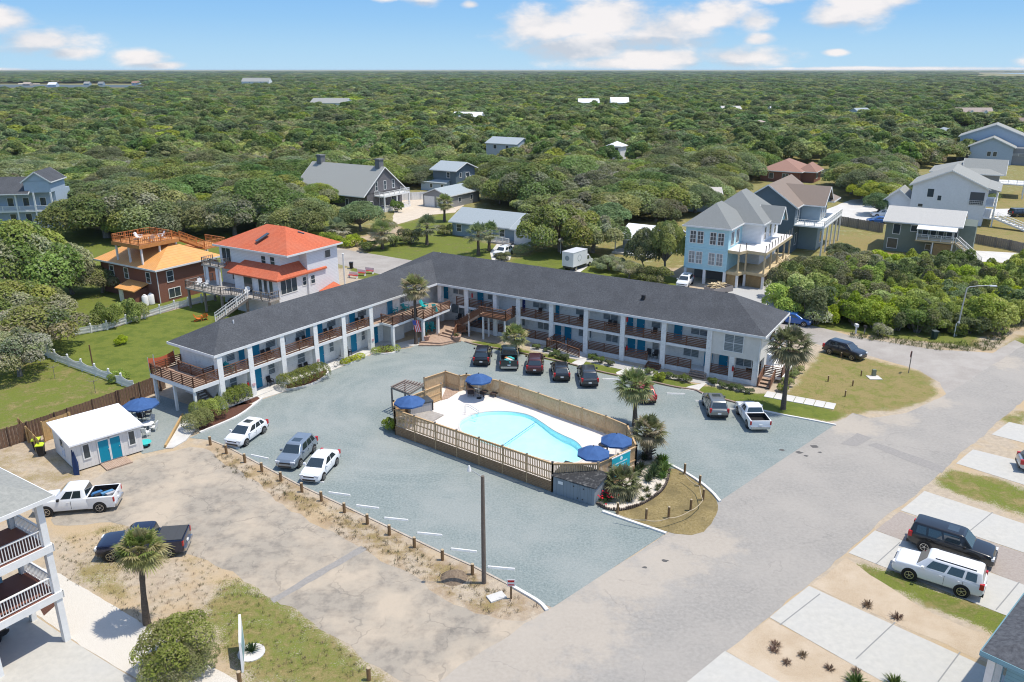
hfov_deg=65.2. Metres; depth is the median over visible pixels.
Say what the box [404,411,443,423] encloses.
hot tub deck
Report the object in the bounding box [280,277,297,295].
window
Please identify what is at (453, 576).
spoil heap
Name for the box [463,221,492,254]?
palm tree
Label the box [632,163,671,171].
live oak
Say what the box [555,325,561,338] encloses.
door
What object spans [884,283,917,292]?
thicket shrub
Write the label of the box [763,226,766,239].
window
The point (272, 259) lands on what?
window
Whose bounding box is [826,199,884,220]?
driveway
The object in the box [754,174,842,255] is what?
gabled house
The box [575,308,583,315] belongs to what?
window
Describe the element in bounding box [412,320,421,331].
striped flag
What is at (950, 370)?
side street
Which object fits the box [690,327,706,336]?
window
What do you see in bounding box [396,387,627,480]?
pool deck
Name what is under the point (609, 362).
bed shrub
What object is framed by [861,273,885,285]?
thicket shrub
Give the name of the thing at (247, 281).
door
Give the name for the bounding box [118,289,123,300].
door
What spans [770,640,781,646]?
dead tuft
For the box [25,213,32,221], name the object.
window
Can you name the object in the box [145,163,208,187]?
live oak
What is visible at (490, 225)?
palm tree
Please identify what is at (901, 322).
thicket shrub
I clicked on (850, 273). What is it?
thicket shrub
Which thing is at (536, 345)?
bed shrub
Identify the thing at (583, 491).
door
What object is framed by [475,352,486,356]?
rear window
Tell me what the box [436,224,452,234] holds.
bush
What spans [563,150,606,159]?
live oak
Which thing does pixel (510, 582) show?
sign post
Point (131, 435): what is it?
window
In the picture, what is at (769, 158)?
live oak
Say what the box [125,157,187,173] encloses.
live oak
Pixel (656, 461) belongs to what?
garden plant
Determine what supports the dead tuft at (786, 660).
on the pebble bed at (752, 649)
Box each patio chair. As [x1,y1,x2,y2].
[136,413,145,419]
[140,428,150,437]
[146,414,154,425]
[150,421,157,431]
[266,375,273,386]
[652,349,658,357]
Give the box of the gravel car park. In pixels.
[190,341,833,606]
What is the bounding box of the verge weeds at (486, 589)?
[214,448,537,613]
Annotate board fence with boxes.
[0,378,165,448]
[17,418,38,451]
[40,412,70,441]
[402,192,423,199]
[833,216,883,232]
[974,234,1023,251]
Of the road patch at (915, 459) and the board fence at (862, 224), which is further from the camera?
the board fence at (862, 224)
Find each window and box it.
[6,198,14,205]
[10,214,16,221]
[22,197,29,205]
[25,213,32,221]
[39,197,46,205]
[58,437,63,449]
[81,443,91,459]
[109,265,114,275]
[123,267,128,278]
[127,429,136,445]
[145,272,151,283]
[166,270,173,282]
[168,286,181,298]
[221,247,231,261]
[225,352,235,362]
[229,376,237,386]
[257,279,262,293]
[260,255,265,262]
[263,280,268,294]
[265,339,275,349]
[267,363,275,375]
[268,281,273,295]
[269,256,275,264]
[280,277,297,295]
[295,329,305,339]
[296,352,305,364]
[302,276,306,285]
[310,274,315,283]
[324,249,330,257]
[326,319,335,328]
[328,342,334,352]
[357,309,365,317]
[361,331,365,340]
[379,197,383,205]
[399,295,408,303]
[451,303,464,314]
[453,288,463,295]
[456,224,461,231]
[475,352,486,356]
[487,294,492,299]
[499,229,504,236]
[528,361,540,364]
[532,301,547,309]
[537,322,548,330]
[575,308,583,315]
[578,329,582,336]
[583,373,596,377]
[603,313,618,321]
[605,334,618,343]
[651,321,661,328]
[652,342,659,350]
[682,348,699,358]
[688,250,694,262]
[689,230,696,242]
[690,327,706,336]
[695,251,702,263]
[697,231,703,243]
[708,252,714,265]
[709,232,716,244]
[712,403,726,408]
[715,253,722,266]
[717,233,724,245]
[723,333,744,353]
[730,231,734,246]
[735,358,751,367]
[736,228,739,242]
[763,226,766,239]
[886,237,897,248]
[892,223,900,233]
[910,225,917,231]
[916,525,926,534]
[921,230,928,236]
[924,244,930,249]
[926,188,934,197]
[927,561,948,572]
[928,528,941,539]
[930,231,936,237]
[937,231,943,237]
[944,533,961,545]
[945,232,952,238]
[947,567,964,577]
[952,228,958,238]
[965,572,977,582]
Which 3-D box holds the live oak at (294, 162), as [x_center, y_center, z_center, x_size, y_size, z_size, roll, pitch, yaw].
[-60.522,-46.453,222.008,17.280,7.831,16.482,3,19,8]
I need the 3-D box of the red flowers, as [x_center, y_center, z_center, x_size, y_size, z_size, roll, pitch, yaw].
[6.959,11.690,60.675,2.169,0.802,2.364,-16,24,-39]
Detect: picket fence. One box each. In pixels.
[38,346,133,386]
[73,294,213,334]
[392,400,395,434]
[394,383,441,416]
[394,409,553,490]
[423,370,466,390]
[466,374,628,434]
[551,446,636,491]
[626,423,637,465]
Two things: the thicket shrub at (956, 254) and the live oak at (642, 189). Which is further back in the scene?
the live oak at (642, 189)
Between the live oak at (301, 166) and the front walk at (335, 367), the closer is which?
the front walk at (335, 367)
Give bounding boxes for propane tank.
[141,294,148,305]
[147,293,154,304]
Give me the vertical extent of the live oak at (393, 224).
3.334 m
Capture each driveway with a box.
[0,616,137,681]
[51,447,541,681]
[393,196,463,223]
[490,244,513,260]
[687,651,779,681]
[728,281,781,309]
[770,586,1004,681]
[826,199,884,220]
[849,530,1023,614]
[901,491,1023,551]
[957,449,1023,484]
[976,251,1015,262]
[992,422,1023,442]
[995,209,1023,216]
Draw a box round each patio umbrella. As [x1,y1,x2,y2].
[122,397,159,421]
[394,395,424,422]
[465,372,491,398]
[577,445,608,461]
[601,433,631,454]
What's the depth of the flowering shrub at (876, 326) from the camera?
97.23 m
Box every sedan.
[0,626,9,641]
[299,448,340,481]
[866,216,886,223]
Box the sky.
[0,0,1023,69]
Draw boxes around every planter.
[424,332,429,340]
[452,333,459,340]
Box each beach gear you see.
[91,489,118,496]
[504,356,514,362]
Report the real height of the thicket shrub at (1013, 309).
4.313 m
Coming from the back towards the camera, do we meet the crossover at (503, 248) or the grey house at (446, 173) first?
the grey house at (446, 173)
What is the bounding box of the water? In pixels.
[0,84,142,86]
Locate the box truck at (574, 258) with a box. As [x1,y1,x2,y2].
[562,247,592,270]
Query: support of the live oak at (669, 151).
on the ground
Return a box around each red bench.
[348,271,357,278]
[357,269,365,275]
[365,267,373,273]
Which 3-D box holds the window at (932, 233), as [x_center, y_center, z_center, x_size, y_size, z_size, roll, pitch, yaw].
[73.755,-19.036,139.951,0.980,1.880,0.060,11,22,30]
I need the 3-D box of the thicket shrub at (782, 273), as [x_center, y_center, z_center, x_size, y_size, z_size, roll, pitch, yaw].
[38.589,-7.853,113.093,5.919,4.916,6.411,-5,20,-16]
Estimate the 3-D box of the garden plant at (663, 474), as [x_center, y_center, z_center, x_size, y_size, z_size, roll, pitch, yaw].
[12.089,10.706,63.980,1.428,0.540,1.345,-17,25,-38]
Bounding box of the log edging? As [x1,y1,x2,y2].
[596,468,670,510]
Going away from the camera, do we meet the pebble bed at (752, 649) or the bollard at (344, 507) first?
the pebble bed at (752, 649)
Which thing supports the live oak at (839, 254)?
on the ground
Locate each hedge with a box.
[180,407,214,429]
[188,395,228,417]
[216,383,252,404]
[275,361,331,387]
[339,353,364,363]
[371,344,400,353]
[512,239,551,253]
[988,193,1001,199]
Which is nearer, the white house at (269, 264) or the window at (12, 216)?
the white house at (269, 264)
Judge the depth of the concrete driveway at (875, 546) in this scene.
51.33 m
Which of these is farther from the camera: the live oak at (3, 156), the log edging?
the live oak at (3, 156)
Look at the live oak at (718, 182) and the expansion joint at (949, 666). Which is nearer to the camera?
the expansion joint at (949, 666)
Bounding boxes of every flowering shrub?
[804,305,832,324]
[872,322,893,336]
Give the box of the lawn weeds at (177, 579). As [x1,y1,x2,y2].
[55,527,375,681]
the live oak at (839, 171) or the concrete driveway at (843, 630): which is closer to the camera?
the concrete driveway at (843, 630)
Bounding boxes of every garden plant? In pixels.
[244,641,259,652]
[633,464,644,476]
[636,460,649,467]
[638,451,647,460]
[641,473,655,482]
[642,485,652,492]
[644,467,662,479]
[646,463,662,471]
[648,459,661,466]
[653,452,664,461]
[655,471,667,478]
[657,453,669,463]
[658,460,673,467]
[658,463,671,473]
[841,670,870,681]
[879,673,905,681]
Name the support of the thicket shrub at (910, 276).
on the ground
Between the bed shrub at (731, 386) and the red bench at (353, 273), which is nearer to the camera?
the bed shrub at (731, 386)
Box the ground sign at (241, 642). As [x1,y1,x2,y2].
[238,614,244,672]
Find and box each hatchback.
[224,416,268,446]
[550,361,570,380]
[635,382,656,402]
[781,310,812,326]
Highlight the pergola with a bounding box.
[391,379,423,410]
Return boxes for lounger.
[467,383,473,395]
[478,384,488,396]
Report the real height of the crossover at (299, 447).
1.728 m
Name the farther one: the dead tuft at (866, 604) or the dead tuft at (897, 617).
the dead tuft at (866, 604)
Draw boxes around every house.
[0,167,70,227]
[0,467,70,677]
[23,82,32,85]
[47,82,58,86]
[93,227,224,303]
[131,81,140,84]
[185,224,342,321]
[241,78,271,83]
[299,154,410,211]
[310,98,350,105]
[420,160,477,189]
[454,112,484,117]
[485,136,525,154]
[577,98,599,103]
[606,141,627,158]
[609,97,628,103]
[681,187,722,211]
[682,188,792,288]
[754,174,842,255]
[850,108,867,111]
[883,163,1023,231]
[883,205,981,260]
[929,158,1023,198]
[956,122,1023,165]
[961,108,992,125]
[979,593,1023,681]
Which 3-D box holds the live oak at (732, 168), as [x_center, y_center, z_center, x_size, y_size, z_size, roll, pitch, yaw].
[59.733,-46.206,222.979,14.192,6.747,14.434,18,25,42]
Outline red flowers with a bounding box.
[597,489,618,504]
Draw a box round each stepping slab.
[764,391,775,397]
[773,393,781,399]
[787,395,795,401]
[793,396,805,403]
[803,398,815,405]
[814,400,825,407]
[824,402,835,409]
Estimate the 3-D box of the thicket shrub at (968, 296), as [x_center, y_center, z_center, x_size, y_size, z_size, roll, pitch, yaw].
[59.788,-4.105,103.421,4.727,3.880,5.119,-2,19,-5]
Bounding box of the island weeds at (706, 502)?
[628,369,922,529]
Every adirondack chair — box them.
[195,278,201,285]
[400,303,408,309]
[419,300,428,307]
[425,322,431,331]
[429,321,435,331]
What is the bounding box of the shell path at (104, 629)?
[30,565,236,681]
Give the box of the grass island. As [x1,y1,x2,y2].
[615,469,717,534]
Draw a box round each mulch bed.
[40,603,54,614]
[199,403,251,430]
[235,396,259,405]
[287,371,325,387]
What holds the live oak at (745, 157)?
on the ground
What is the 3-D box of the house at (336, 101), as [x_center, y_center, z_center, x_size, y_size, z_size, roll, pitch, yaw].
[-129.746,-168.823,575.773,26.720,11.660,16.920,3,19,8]
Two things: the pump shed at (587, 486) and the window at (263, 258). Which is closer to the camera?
the pump shed at (587, 486)
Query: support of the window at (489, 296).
in the motel
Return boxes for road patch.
[271,546,366,602]
[841,433,870,445]
[869,443,945,472]
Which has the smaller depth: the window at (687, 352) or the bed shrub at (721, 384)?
the bed shrub at (721, 384)
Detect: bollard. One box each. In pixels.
[236,670,241,681]
[279,471,281,481]
[300,482,302,492]
[319,491,322,501]
[342,502,345,512]
[365,513,368,524]
[366,666,370,681]
[387,524,390,535]
[412,536,415,547]
[440,549,443,560]
[471,563,473,575]
[616,502,618,514]
[645,508,647,520]
[667,506,670,518]
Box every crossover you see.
[275,432,317,468]
[473,345,492,364]
[493,244,513,256]
[525,353,544,372]
[577,364,598,385]
[676,272,693,286]
[701,393,729,416]
[822,337,867,360]
[871,209,886,215]
[1015,450,1023,468]
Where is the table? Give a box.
[142,421,153,428]
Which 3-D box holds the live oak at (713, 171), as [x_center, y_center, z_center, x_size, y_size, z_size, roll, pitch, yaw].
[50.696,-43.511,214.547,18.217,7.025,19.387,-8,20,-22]
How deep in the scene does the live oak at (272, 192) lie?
158.54 m
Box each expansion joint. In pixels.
[780,593,819,624]
[856,622,895,658]
[876,542,900,563]
[938,652,960,681]
[970,512,992,530]
[995,582,1019,609]
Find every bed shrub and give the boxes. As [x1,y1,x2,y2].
[532,344,540,348]
[559,353,569,359]
[588,353,597,358]
[593,356,604,362]
[604,359,614,364]
[644,367,654,373]
[664,371,672,377]
[672,374,681,379]
[681,373,692,381]
[707,377,717,383]
[718,381,727,387]
[726,383,737,389]
[736,384,745,391]
[745,388,754,393]
[776,383,788,390]
[780,377,794,384]
[789,369,798,377]
[791,365,804,371]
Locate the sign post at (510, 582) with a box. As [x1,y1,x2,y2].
[507,579,514,598]
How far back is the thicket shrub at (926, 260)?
119.50 m
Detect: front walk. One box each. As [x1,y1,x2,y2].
[252,386,287,403]
[327,364,343,370]
[391,337,419,347]
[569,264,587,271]
[572,358,587,364]
[616,367,628,376]
[686,383,705,390]
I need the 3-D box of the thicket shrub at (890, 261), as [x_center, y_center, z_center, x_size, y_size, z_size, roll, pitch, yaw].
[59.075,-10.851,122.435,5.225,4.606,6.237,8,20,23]
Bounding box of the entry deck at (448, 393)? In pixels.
[442,387,458,399]
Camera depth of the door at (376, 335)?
95.17 m
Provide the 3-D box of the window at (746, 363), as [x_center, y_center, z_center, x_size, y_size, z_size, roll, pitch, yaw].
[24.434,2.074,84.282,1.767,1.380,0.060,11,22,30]
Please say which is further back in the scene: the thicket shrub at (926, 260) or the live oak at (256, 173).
the live oak at (256, 173)
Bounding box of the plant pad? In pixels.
[237,643,264,661]
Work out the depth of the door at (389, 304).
96.23 m
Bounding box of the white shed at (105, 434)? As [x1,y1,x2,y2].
[46,403,143,470]
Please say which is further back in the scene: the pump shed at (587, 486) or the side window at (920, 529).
the pump shed at (587, 486)
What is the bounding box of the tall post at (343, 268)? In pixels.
[342,253,345,283]
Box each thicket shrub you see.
[761,283,805,311]
[764,267,800,288]
[772,260,805,279]
[773,279,804,291]
[780,273,814,293]
[787,283,813,314]
[788,285,827,316]
[798,267,804,273]
[803,270,832,278]
[806,272,838,285]
[813,304,840,323]
[814,280,825,287]
[814,284,837,306]
[814,290,837,315]
[819,269,846,286]
[829,281,847,302]
[832,265,871,284]
[832,280,874,295]
[833,292,869,321]
[835,285,850,299]
[836,290,882,323]
[840,298,879,325]
[841,257,861,267]
[845,281,890,301]
[846,279,875,293]
[847,268,882,282]
[849,261,895,280]
[852,247,868,252]
[859,305,898,327]
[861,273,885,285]
[866,255,900,273]
[867,297,902,328]
[872,249,900,260]
[872,289,896,302]
[883,269,912,286]
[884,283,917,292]
[884,291,904,301]
[885,257,916,265]
[885,290,919,307]
[886,277,904,286]
[888,310,910,330]
[891,295,928,328]
[893,248,919,260]
[895,273,942,286]
[897,258,923,276]
[897,305,940,332]
[898,279,923,288]
[907,279,940,294]
[907,288,939,304]
[908,298,952,327]
[909,254,936,264]
[911,253,934,269]
[912,265,932,274]
[917,271,961,285]
[920,268,961,283]
[921,303,952,333]
[926,285,947,293]
[933,289,969,308]
[934,255,961,267]
[936,248,976,260]
[936,314,969,334]
[940,301,963,321]
[941,279,982,298]
[945,278,970,288]
[945,287,960,299]
[946,264,975,276]
[948,303,987,326]
[949,295,959,302]
[952,312,992,332]
[955,254,984,268]
[958,280,983,288]
[959,275,982,281]
[960,292,990,306]
[961,275,973,283]
[962,266,980,275]
[966,295,1010,333]
[967,293,1005,322]
[968,275,1000,287]
[978,262,996,269]
[978,266,1016,284]
[982,262,1008,271]
[986,258,1000,264]
[986,286,994,292]
[987,296,1020,330]
[989,269,1023,286]
[991,290,1020,298]
[992,285,1023,299]
[997,296,1011,321]
[1000,263,1023,286]
[1002,258,1023,265]
[1004,261,1020,277]
[1008,249,1023,259]
[1008,299,1023,319]
[1010,253,1023,258]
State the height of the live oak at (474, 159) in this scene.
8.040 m
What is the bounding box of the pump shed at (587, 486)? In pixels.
[551,460,608,505]
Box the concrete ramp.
[166,420,196,448]
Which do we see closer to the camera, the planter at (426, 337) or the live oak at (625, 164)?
the planter at (426, 337)
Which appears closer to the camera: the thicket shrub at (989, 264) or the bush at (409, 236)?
the thicket shrub at (989, 264)
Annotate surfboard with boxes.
[71,450,79,475]
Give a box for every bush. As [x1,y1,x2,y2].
[85,302,120,327]
[106,368,130,382]
[113,298,149,321]
[113,334,127,344]
[128,609,215,681]
[136,650,205,681]
[175,630,220,672]
[319,232,342,239]
[332,233,363,246]
[359,239,378,249]
[381,417,404,429]
[387,234,402,245]
[390,199,403,211]
[396,228,425,243]
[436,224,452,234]
[494,251,510,259]
[635,265,674,282]
[653,370,665,380]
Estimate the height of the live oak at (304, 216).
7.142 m
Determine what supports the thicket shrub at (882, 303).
on the ground
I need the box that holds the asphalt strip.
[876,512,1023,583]
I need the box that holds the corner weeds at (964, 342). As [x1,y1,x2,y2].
[850,318,1023,350]
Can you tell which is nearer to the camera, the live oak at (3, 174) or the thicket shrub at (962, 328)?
the thicket shrub at (962, 328)
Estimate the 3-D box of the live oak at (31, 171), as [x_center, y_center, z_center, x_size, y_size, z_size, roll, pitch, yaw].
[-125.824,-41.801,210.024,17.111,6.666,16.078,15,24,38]
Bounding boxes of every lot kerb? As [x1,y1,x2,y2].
[199,397,262,432]
[211,439,506,584]
[286,371,328,389]
[374,348,398,354]
[464,341,735,402]
[512,585,548,610]
[602,510,666,534]
[669,462,720,501]
[764,410,835,425]
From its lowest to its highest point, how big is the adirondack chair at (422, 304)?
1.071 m
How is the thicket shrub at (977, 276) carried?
on the ground
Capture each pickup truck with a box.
[32,480,123,516]
[94,521,192,562]
[499,344,519,368]
[736,401,771,429]
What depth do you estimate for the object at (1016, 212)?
176.91 m
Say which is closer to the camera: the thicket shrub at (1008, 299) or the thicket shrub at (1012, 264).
the thicket shrub at (1008, 299)
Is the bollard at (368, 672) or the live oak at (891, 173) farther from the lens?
the live oak at (891, 173)
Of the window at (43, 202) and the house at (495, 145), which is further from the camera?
the house at (495, 145)
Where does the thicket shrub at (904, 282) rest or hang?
on the ground
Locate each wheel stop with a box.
[251,454,268,459]
[328,491,350,495]
[356,504,378,508]
[384,517,407,520]
[417,532,441,535]
[451,547,476,552]
[487,565,514,570]
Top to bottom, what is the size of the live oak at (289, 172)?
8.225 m
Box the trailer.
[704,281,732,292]
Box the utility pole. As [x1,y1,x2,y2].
[467,465,485,583]
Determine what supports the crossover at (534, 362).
on the gravel car park
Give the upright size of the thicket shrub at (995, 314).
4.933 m
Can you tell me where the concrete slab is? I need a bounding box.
[486,591,506,602]
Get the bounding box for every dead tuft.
[767,644,781,653]
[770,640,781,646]
[782,657,791,665]
[796,651,806,659]
[824,661,834,670]
[850,665,861,673]
[861,599,872,608]
[891,610,903,620]
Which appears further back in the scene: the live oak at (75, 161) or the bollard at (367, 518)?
the live oak at (75, 161)
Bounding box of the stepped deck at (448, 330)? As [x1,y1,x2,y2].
[419,320,467,345]
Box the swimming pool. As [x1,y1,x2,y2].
[458,410,582,462]
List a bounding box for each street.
[337,248,1023,393]
[438,345,1023,681]
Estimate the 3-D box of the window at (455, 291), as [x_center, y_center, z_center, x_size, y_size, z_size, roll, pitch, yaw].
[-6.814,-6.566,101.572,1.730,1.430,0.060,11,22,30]
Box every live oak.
[0,151,10,156]
[0,154,68,168]
[0,155,15,159]
[0,156,72,175]
[0,170,14,176]
[0,218,96,296]
[0,278,77,322]
[0,297,89,343]
[0,317,28,346]
[0,326,53,376]
[10,169,36,176]
[26,150,54,154]
[34,153,74,158]
[34,190,150,237]
[38,260,105,294]
[46,152,101,162]
[57,166,104,177]
[61,199,161,233]
[63,172,93,179]
[65,180,88,196]
[68,158,94,165]
[68,176,133,198]
[73,158,118,171]
[78,180,203,234]
[78,265,119,292]
[82,145,132,159]
[83,165,135,181]
[86,184,116,192]
[92,160,127,167]
[99,156,135,163]
[108,169,164,179]
[124,177,147,181]
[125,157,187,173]
[134,196,227,233]
[139,157,160,159]
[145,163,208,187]
[150,179,197,200]
[153,178,204,192]
[161,153,187,159]
[170,174,223,192]
[177,149,233,163]
[183,160,214,167]
[193,192,209,200]
[195,194,265,234]
[196,163,247,179]
[202,186,233,201]
[204,177,230,186]
[208,176,317,224]
[214,177,244,191]
[215,158,238,163]
[224,158,294,172]
[226,170,273,178]
[231,155,253,161]
[232,163,275,176]
[233,205,285,227]
[236,153,264,158]
[256,196,345,232]
[270,174,306,186]
[272,170,303,184]
[275,154,315,160]
[275,159,304,170]
[289,157,337,173]
[303,183,344,202]
[311,150,355,162]
[336,200,385,230]
[342,158,370,164]
[343,156,370,160]
[361,159,411,179]
[370,219,397,233]
[371,154,417,167]
[397,165,433,183]
[410,146,460,164]
[411,156,436,179]
[449,153,505,175]
[457,175,487,193]
[459,153,485,162]
[475,155,529,177]
[479,172,553,201]
[480,162,579,207]
[488,189,512,203]
[509,191,560,213]
[516,199,604,251]
[522,153,556,163]
[537,154,608,168]
[537,190,609,210]
[541,166,574,177]
[547,184,570,194]
[549,154,613,175]
[556,188,579,195]
[560,214,631,252]
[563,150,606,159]
[573,171,616,187]
[574,185,605,193]
[581,176,624,190]
[588,202,631,224]
[590,164,631,177]
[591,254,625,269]
[593,191,648,215]
[596,182,634,198]
[601,176,702,213]
[604,160,622,165]
[610,159,644,162]
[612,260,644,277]
[614,162,634,168]
[614,171,636,178]
[620,161,652,172]
[623,227,661,264]
[626,172,682,191]
[628,167,677,176]
[632,146,689,159]
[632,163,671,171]
[632,198,682,220]
[634,156,653,162]
[645,219,685,266]
[646,197,688,219]
[649,154,686,158]
[649,156,699,170]
[653,175,715,202]
[657,166,709,185]
[682,145,766,169]
[683,183,726,212]
[685,148,752,176]
[687,166,740,177]
[693,175,736,199]
[695,171,715,186]
[713,163,748,180]
[713,176,753,197]
[722,152,768,175]
[746,150,783,175]
[786,255,810,268]
[798,255,850,275]
[818,152,856,167]
[820,161,856,185]
[821,163,873,193]
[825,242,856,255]
[828,251,865,266]
[835,167,892,199]
[839,250,884,267]
[841,146,880,157]
[845,180,887,196]
[851,156,883,165]
[854,182,901,204]
[857,155,919,172]
[862,192,888,209]
[870,160,921,178]
[872,170,914,180]
[889,153,919,168]
[890,177,912,189]
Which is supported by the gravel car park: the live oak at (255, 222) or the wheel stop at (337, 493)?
the wheel stop at (337, 493)
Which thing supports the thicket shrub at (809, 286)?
on the ground
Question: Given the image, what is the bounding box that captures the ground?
[0,70,1023,681]
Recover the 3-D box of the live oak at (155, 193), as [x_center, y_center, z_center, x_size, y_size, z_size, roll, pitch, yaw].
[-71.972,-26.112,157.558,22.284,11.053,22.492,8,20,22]
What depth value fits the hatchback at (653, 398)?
77.83 m
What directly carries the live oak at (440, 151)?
on the ground
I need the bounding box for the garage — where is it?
[421,183,479,207]
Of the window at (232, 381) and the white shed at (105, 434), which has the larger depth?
the window at (232, 381)
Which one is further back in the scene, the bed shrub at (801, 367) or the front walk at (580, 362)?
the front walk at (580, 362)
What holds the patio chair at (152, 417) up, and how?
on the patio
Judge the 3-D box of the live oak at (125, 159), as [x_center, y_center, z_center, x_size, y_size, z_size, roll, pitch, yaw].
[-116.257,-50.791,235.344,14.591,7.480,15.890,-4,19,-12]
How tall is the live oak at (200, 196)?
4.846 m
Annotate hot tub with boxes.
[407,395,433,413]
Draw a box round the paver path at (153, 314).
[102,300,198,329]
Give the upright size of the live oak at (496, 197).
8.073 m
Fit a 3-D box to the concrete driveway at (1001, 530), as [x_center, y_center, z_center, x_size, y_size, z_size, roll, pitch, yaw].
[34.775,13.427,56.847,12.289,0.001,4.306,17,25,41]
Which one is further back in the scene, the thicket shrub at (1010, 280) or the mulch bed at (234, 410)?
the thicket shrub at (1010, 280)
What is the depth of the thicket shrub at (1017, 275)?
111.76 m
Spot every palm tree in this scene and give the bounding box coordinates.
[110,524,174,625]
[323,217,351,239]
[368,218,393,248]
[398,272,430,344]
[414,213,439,244]
[434,193,453,221]
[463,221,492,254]
[480,220,500,250]
[500,321,529,349]
[603,462,641,504]
[611,365,655,426]
[628,413,671,459]
[764,323,817,409]
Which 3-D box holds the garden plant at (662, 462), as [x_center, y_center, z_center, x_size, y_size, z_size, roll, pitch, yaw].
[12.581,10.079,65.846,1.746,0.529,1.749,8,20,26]
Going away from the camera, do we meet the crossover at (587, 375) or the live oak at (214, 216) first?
the crossover at (587, 375)
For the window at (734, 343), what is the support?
in the motel
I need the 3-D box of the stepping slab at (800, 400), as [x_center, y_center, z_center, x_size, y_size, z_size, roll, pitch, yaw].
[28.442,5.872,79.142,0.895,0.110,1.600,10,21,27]
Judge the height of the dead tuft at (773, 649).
0.338 m
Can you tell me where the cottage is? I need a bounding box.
[448,207,541,245]
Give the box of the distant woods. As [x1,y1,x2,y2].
[0,71,1023,162]
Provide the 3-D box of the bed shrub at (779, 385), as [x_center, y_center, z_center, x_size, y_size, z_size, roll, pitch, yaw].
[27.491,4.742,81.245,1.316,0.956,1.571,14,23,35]
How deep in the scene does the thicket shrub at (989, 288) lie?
109.76 m
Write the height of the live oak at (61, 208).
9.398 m
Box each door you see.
[96,438,112,462]
[108,434,123,458]
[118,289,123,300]
[237,349,245,365]
[243,276,253,291]
[252,344,260,359]
[255,367,263,387]
[304,327,310,342]
[317,323,323,338]
[319,345,324,363]
[348,312,355,327]
[349,333,357,351]
[374,326,378,342]
[386,300,392,314]
[424,196,434,206]
[444,286,448,298]
[477,292,484,304]
[522,299,525,311]
[555,305,559,317]
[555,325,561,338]
[564,326,571,340]
[569,482,578,499]
[579,485,588,502]
[627,317,633,330]
[627,338,635,352]
[636,318,645,332]
[636,339,645,353]
[673,325,683,339]
[703,352,713,366]
[717,355,728,369]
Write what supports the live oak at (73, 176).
on the ground
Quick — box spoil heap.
[440,569,467,585]
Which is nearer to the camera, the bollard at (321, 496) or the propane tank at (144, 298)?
the bollard at (321, 496)
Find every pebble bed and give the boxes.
[727,619,882,681]
[812,558,1006,668]
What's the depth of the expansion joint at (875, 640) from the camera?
45.83 m
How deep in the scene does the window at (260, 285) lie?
105.16 m
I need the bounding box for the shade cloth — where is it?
[147,349,175,371]
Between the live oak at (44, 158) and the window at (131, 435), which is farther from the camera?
the live oak at (44, 158)
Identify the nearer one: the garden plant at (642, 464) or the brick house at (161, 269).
the garden plant at (642, 464)
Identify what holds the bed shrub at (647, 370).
on the white stone bed at (619, 365)
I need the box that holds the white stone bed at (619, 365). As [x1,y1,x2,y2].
[530,345,749,393]
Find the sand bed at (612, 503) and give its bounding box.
[598,455,667,509]
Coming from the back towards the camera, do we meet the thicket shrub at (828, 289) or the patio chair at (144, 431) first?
the thicket shrub at (828, 289)
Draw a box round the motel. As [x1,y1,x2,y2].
[149,251,791,410]
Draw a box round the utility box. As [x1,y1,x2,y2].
[866,369,882,379]
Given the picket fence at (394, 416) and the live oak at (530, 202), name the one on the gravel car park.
the picket fence at (394, 416)
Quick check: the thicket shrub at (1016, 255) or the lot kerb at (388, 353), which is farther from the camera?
the thicket shrub at (1016, 255)
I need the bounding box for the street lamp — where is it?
[955,285,996,335]
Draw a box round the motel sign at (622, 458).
[611,450,630,470]
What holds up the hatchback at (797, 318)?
on the side street at (950, 370)
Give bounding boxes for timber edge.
[164,413,183,447]
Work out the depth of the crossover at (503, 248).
139.98 m
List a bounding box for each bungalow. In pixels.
[612,223,685,257]
[758,158,823,182]
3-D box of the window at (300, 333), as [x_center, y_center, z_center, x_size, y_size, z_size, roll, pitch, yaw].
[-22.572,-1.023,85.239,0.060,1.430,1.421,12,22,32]
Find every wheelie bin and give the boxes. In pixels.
[31,437,40,450]
[34,442,45,455]
[930,330,938,338]
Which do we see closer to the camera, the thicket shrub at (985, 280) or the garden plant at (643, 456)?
the garden plant at (643, 456)
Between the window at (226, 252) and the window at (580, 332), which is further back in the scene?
the window at (226, 252)
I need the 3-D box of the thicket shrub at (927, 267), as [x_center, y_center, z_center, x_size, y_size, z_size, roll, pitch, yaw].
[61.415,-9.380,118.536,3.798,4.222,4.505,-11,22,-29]
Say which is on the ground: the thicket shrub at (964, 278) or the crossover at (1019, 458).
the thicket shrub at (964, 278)
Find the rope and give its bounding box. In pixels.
[618,474,702,521]
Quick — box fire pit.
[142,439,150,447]
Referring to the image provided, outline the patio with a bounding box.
[129,395,194,453]
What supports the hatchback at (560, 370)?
on the gravel car park
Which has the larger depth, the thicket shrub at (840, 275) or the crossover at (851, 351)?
the thicket shrub at (840, 275)
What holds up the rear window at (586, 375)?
in the crossover at (587, 375)
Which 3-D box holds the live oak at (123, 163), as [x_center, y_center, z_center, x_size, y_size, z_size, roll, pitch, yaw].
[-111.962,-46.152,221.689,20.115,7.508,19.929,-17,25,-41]
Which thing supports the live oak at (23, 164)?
on the ground

